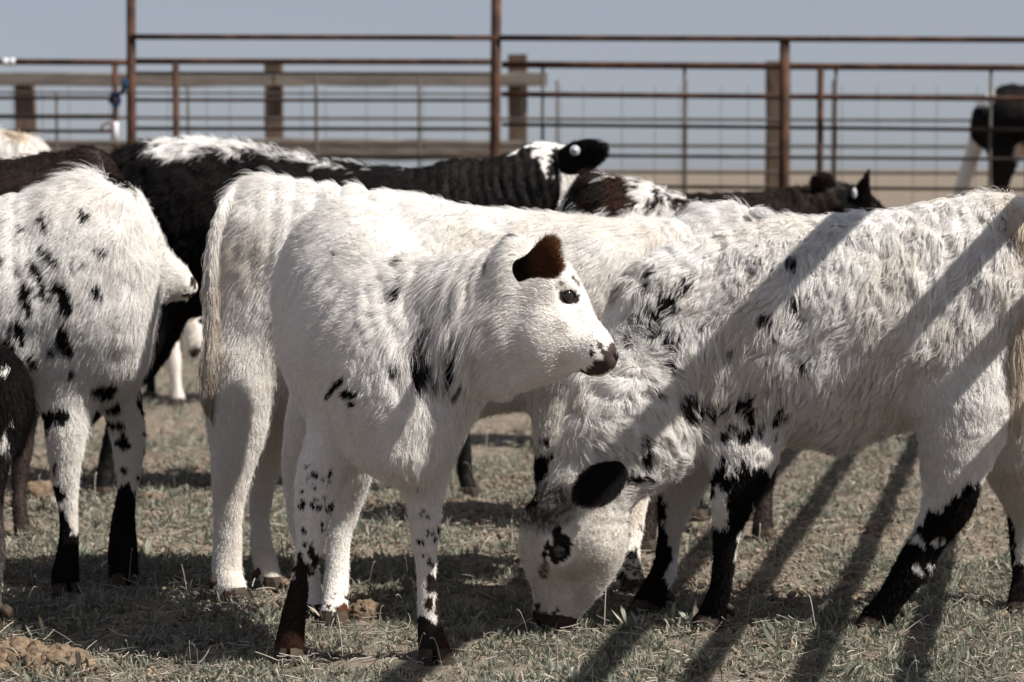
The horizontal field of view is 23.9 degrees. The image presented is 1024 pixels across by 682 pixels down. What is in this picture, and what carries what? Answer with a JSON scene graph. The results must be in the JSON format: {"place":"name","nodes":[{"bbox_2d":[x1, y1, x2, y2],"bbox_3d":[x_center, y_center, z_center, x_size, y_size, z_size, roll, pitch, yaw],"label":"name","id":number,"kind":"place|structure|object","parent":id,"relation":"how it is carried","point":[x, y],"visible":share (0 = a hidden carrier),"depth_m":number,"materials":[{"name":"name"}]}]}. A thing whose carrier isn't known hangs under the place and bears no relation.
{"place":"outdoors","nodes":[
{"label":"outdoors","id":0,"kind":"place"},
{"bbox_2d":[0,169,1023,681],"bbox_3d":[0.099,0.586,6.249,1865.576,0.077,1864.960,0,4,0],"label":"ground","id":1,"kind":"structure","parent":0,"point":[888,199],"depth_m":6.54,"materials":[{"name":"soil"}]},
{"bbox_2d":[0,340,40,636],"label":"calf","id":2,"kind":"object","parent":1,"relation":"on","point":[18,407],"visible":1,"depth_m":5.29},
{"bbox_2d":[26,480,54,501],"bbox_3d":[-1.461,0.460,7.442,0.130,0.072,0.106,2,4,21],"label":"soil clod","id":3,"kind":"object","parent":1,"relation":"on","point":[40,487],"visible":0.59,"depth_m":7.41,"materials":[{"name":"brown soil"}]},
{"bbox_2d":[0,636,99,678],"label":"soil clod","id":4,"kind":"object","parent":1,"relation":"on","point":[37,648],"visible":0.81,"depth_m":4.90,"materials":[{"name":"brown soil"}]},
{"bbox_2d":[0,143,124,537],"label":"calf","id":5,"kind":"object","parent":1,"relation":"on","point":[16,174],"visible":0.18,"depth_m":6.83},
{"bbox_2d":[0,58,125,151],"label":"gate panel","id":6,"kind":"structure","parent":1,"relation":"on","point":[114,63],"depth_m":13.23,"materials":[{"name":"brown metal"}]},
{"bbox_2d":[111,122,118,142],"bbox_3d":[-2.177,-1.143,13.252,0.043,0.116,0.040,0,4,0],"label":"plastic sleeve","id":7,"kind":"object","parent":6,"relation":"attached to","point":[115,136],"visible":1,"depth_m":13.24,"materials":[{"name":"grey plastic"}]},
{"bbox_2d":[0,161,197,597],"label":"calf","id":8,"kind":"object","parent":1,"relation":"on","point":[95,274],"visible":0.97,"depth_m":5.71},
{"bbox_2d":[137,491,162,502],"bbox_3d":[-1.107,0.478,7.413,0.083,0.040,0.090,-3,5,-32],"label":"soil clod","id":9,"kind":"object","parent":1,"relation":"on","point":[148,494],"visible":0.49,"depth_m":7.40,"materials":[{"name":"brown soil"}]},
{"bbox_2d":[142,317,202,405],"bbox_3d":[-1.050,-0.128,10.485,1.002,0.783,0.700,-2,4,-21],"label":"calf","id":10,"kind":"object","parent":1,"relation":"on","point":[192,332],"visible":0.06,"depth_m":10.31},
{"bbox_2d":[280,576,290,590],"bbox_3d":[-0.549,0.588,5.829,0.048,0.047,0.051,-1,4,-20],"label":"soil clod","id":11,"kind":"object","parent":1,"relation":"on","point":[284,579],"visible":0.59,"depth_m":5.81,"materials":[{"name":"brown soil"}]},
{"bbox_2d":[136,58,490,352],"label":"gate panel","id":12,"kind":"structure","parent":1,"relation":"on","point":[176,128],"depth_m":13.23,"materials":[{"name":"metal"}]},
{"bbox_2d":[79,133,610,497],"bbox_3d":[-0.573,-0.083,7.613,1.749,1.105,0.531,0,4,0],"label":"calf","id":13,"kind":"object","parent":1,"relation":"on","point":[180,181],"visible":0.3,"depth_m":7.46},
{"bbox_2d":[348,598,385,619],"bbox_3d":[-0.331,0.609,5.464,0.115,0.058,0.091,0,4,0],"label":"soil clod","id":14,"kind":"object","parent":1,"relation":"on","point":[370,607],"visible":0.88,"depth_m":5.43,"materials":[{"name":"brown soil"}]},
{"bbox_2d":[0,54,790,190],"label":"timber fence","id":15,"kind":"object","parent":1,"relation":"on","point":[514,79],"visible":0.34,"depth_m":16.82,"materials":[{"name":"brown wood"}]},
{"bbox_2d":[267,195,618,665],"bbox_3d":[-0.261,0.180,5.067,0.536,0.948,1.028,-3,5,-34],"label":"calf","id":16,"kind":"object","parent":1,"relation":"on","point":[403,356],"visible":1,"depth_m":4.89},
{"bbox_2d":[195,168,779,602],"bbox_3d":[0.008,0.101,5.847,1.482,0.993,0.449,0,4,0],"label":"calf","id":17,"kind":"object","parent":1,"relation":"on","point":[243,394],"visible":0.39,"depth_m":5.71},
{"bbox_2d":[0,334,1023,681],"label":"weeds","id":18,"kind":"object","parent":1,"relation":"on","point":[948,578],"visible":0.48,"depth_m":5.53,"materials":[{"name":"green plant"}]},
{"bbox_2d":[0,393,1023,681],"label":"straw","id":19,"kind":"object","parent":1,"relation":"on","point":[564,631],"visible":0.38,"depth_m":5.72,"materials":[{"name":"beige plant"}]},
{"bbox_2d":[0,80,1023,202],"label":"wire fence","id":20,"kind":"object","parent":1,"relation":"on","point":[557,119],"visible":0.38,"depth_m":14.94,"materials":[{"name":"grey metal"}]},
{"bbox_2d":[126,0,1023,188],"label":"pipe fence","id":21,"kind":"object","parent":1,"relation":"on","point":[495,37],"visible":0.73,"depth_m":12.89,"materials":[{"name":"brown metal"}]},
{"bbox_2d":[108,78,127,108],"bbox_3d":[-2.105,-1.332,13.012,0.070,0.155,0.372,-2,4,-21],"label":"strap","id":22,"kind":"object","parent":21,"relation":"attached to","point":[111,100],"visible":1,"depth_m":13.14,"materials":[{"name":"blue fabric"}]},
{"bbox_2d":[556,166,805,552],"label":"calf","id":23,"kind":"object","parent":1,"relation":"on","point":[592,192],"visible":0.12,"depth_m":6.73},
{"bbox_2d":[502,61,1023,194],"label":"corral panel","id":24,"kind":"object","parent":1,"relation":"on","point":[820,96],"visible":0.62,"depth_m":13.05,"materials":[{"name":"brown metal"}]},
{"bbox_2d":[515,186,1023,631],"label":"calf","id":25,"kind":"object","parent":1,"relation":"on","point":[747,352],"visible":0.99,"depth_m":5.25},
{"bbox_2d":[675,168,884,451],"bbox_3d":[0.811,-0.117,8.812,1.186,1.001,0.478,0,4,0],"label":"calf","id":26,"kind":"object","parent":1,"relation":"on","point":[823,192],"visible":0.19,"depth_m":8.70},
{"bbox_2d":[952,83,1023,197],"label":"cow","id":27,"kind":"object","parent":1,"relation":"on","point":[1007,114],"visible":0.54,"depth_m":13.97},
{"bbox_2d":[0,0,1023,168],"label":"sky","id":28,"kind":"structure","parent":0,"point":[29,29],"materials":[{"name":"blue"}]}
]}

